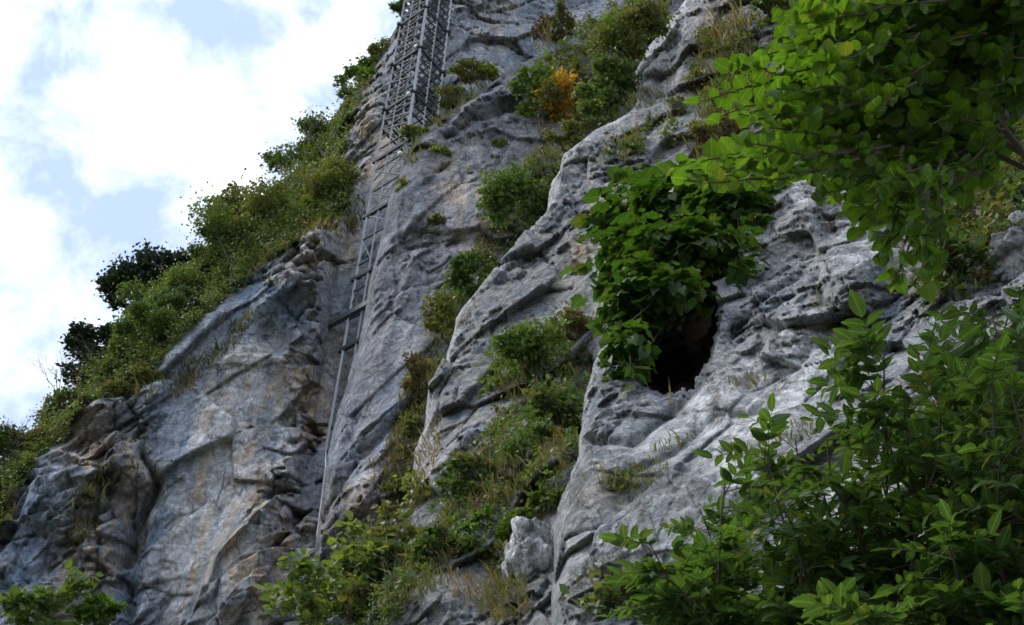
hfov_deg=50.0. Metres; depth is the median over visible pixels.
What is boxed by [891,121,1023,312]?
bank undergrowth
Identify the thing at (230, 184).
shrub
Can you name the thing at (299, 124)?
bush
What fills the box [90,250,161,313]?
evergreen tree
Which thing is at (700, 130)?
shrub
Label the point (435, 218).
plant tuft
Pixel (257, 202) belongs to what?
bush
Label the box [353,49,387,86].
bush
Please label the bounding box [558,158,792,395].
ivy bush
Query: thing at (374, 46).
bush
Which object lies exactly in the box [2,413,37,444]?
bare shrub
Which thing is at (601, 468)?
grass tufts
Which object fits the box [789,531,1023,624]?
ash shrub
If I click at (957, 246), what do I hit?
shrub
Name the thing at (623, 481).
shrub
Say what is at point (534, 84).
bush
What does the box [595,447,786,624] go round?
ash shrub
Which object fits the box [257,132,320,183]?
bush
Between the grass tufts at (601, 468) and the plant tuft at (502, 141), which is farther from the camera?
the plant tuft at (502, 141)
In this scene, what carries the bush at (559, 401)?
on the rock ridge
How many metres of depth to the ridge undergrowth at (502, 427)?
18.86 m
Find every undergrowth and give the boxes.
[0,40,389,533]
[289,301,592,624]
[381,0,672,522]
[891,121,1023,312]
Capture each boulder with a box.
[501,516,553,581]
[987,226,1023,267]
[1007,210,1023,229]
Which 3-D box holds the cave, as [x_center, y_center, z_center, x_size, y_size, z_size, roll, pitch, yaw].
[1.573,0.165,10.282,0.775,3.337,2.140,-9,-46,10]
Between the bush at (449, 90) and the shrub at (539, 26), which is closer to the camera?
the bush at (449, 90)
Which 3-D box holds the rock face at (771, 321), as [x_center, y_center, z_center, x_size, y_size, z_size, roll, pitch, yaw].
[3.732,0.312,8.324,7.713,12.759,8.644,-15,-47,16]
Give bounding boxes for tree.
[54,315,115,387]
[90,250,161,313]
[127,238,192,280]
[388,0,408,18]
[656,0,1023,302]
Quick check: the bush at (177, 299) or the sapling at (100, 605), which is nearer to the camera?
the sapling at (100, 605)
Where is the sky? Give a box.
[0,0,411,432]
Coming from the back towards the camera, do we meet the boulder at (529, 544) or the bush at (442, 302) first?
the bush at (442, 302)
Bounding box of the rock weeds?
[567,167,1021,613]
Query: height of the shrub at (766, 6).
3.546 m
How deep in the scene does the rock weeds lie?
6.70 m
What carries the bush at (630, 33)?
on the rock ridge
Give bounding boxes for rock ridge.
[367,0,798,624]
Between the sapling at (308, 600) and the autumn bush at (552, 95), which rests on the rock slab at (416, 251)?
the autumn bush at (552, 95)
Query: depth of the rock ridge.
30.41 m
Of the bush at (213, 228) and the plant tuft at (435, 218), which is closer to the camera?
the plant tuft at (435, 218)
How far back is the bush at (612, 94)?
51.21 m
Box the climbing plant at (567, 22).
[546,0,576,43]
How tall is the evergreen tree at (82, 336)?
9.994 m
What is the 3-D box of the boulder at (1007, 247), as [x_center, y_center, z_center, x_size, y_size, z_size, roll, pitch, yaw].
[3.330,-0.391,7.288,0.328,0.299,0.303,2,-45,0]
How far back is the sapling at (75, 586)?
19.81 m
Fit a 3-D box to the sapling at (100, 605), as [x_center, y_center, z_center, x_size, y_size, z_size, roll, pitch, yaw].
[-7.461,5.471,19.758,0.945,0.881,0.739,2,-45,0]
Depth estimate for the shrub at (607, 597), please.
5.43 m
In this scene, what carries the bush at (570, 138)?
on the rock ridge
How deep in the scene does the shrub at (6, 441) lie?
63.52 m
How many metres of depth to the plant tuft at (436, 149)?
76.73 m
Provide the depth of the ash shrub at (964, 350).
3.48 m
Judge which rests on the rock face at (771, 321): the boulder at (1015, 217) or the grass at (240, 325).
the boulder at (1015, 217)
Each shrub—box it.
[0,415,25,495]
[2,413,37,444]
[14,423,63,467]
[28,344,75,390]
[205,180,245,207]
[296,104,333,142]
[529,11,552,49]
[559,568,660,620]
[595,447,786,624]
[597,467,640,501]
[684,107,743,152]
[691,392,924,624]
[749,0,790,25]
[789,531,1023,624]
[790,289,1019,622]
[854,296,1023,624]
[896,286,1023,488]
[917,231,999,298]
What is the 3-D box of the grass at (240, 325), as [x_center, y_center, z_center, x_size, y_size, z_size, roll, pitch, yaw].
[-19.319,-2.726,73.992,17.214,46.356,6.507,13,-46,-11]
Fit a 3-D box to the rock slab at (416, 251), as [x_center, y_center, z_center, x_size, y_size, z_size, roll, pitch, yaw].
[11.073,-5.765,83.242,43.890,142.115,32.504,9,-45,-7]
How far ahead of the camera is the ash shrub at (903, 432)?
3.25 m
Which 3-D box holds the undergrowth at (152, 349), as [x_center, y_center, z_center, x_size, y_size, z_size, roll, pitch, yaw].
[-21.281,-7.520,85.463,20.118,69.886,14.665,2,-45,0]
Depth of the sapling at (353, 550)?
16.87 m
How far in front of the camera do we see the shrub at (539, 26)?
104.41 m
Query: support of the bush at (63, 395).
on the cliff
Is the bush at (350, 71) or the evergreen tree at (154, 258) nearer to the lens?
the evergreen tree at (154, 258)
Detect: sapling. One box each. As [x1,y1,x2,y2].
[0,584,88,624]
[58,559,103,605]
[72,591,128,624]
[251,545,343,624]
[323,510,392,562]
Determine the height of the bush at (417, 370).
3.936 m
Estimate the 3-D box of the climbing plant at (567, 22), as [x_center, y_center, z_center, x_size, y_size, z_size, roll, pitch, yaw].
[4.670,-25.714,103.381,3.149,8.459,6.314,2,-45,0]
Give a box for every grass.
[0,117,376,553]
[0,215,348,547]
[333,2,753,622]
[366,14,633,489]
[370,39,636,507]
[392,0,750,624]
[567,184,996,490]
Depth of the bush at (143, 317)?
69.72 m
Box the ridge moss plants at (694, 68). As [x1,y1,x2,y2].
[604,0,797,160]
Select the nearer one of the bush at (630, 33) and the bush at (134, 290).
the bush at (630, 33)
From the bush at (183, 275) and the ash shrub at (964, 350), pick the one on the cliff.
the bush at (183, 275)
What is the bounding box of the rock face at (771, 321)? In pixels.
[551,171,1023,624]
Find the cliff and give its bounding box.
[0,0,608,624]
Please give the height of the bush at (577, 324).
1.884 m
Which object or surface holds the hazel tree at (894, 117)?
on the ground
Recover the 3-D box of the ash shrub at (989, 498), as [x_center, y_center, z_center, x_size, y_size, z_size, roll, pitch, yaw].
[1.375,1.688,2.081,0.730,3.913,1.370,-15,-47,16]
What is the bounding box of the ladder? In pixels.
[316,0,451,536]
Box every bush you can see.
[29,378,81,442]
[97,296,184,378]
[98,359,166,398]
[111,267,170,310]
[140,283,210,327]
[151,262,208,296]
[179,181,263,279]
[198,180,248,225]
[232,166,324,246]
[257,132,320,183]
[290,106,336,155]
[294,563,373,624]
[298,146,364,221]
[324,510,422,612]
[333,59,377,110]
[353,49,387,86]
[366,35,392,67]
[370,466,436,525]
[397,122,429,150]
[399,346,434,406]
[404,519,477,573]
[419,285,458,339]
[427,449,514,511]
[429,82,474,112]
[439,244,495,299]
[445,55,503,87]
[452,502,539,556]
[467,154,551,231]
[476,315,583,401]
[492,413,578,461]
[507,49,574,136]
[513,480,565,530]
[515,374,584,434]
[529,66,598,122]
[541,117,588,154]
[547,299,592,370]
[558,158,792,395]
[571,47,642,124]
[582,0,680,65]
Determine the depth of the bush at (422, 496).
22.22 m
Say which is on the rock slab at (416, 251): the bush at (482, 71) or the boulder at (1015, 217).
the bush at (482, 71)
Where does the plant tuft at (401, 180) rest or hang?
on the rock slab at (416, 251)
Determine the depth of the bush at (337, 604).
19.13 m
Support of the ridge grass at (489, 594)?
on the rock ridge
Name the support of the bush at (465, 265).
on the rock ridge
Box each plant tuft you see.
[394,178,408,191]
[425,210,447,224]
[429,145,454,157]
[490,137,509,148]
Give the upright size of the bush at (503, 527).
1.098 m
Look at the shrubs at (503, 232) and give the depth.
67.44 m
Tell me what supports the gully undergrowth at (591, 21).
on the rock slab at (416, 251)
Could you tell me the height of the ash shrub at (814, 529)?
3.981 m
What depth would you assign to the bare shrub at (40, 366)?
69.82 m
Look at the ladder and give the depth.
88.09 m
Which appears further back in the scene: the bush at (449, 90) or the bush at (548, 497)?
the bush at (449, 90)
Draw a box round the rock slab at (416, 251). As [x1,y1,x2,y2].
[314,0,684,624]
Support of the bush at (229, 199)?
on the cliff
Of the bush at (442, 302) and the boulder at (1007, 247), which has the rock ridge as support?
the bush at (442, 302)
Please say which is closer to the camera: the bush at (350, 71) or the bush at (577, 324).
the bush at (577, 324)
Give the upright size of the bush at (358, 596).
2.731 m
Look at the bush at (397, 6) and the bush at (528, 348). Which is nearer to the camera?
the bush at (528, 348)
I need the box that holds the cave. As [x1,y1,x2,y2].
[643,303,718,394]
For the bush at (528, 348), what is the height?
3.157 m
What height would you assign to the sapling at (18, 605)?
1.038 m
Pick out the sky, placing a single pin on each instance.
(111, 111)
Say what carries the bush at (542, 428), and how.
on the rock ridge
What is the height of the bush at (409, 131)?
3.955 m
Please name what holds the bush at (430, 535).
on the rock ridge
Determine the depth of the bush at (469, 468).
19.37 m
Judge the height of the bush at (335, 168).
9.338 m
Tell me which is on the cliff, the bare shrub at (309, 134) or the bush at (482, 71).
the bare shrub at (309, 134)
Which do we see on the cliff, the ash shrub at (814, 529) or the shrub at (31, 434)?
the shrub at (31, 434)
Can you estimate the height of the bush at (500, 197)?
3.203 m
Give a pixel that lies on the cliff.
(208, 514)
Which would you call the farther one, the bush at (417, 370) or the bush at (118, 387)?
the bush at (118, 387)
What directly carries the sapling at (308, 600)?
on the rock ridge
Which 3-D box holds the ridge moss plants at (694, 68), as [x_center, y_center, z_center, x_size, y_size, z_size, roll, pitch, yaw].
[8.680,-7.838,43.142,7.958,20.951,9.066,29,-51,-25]

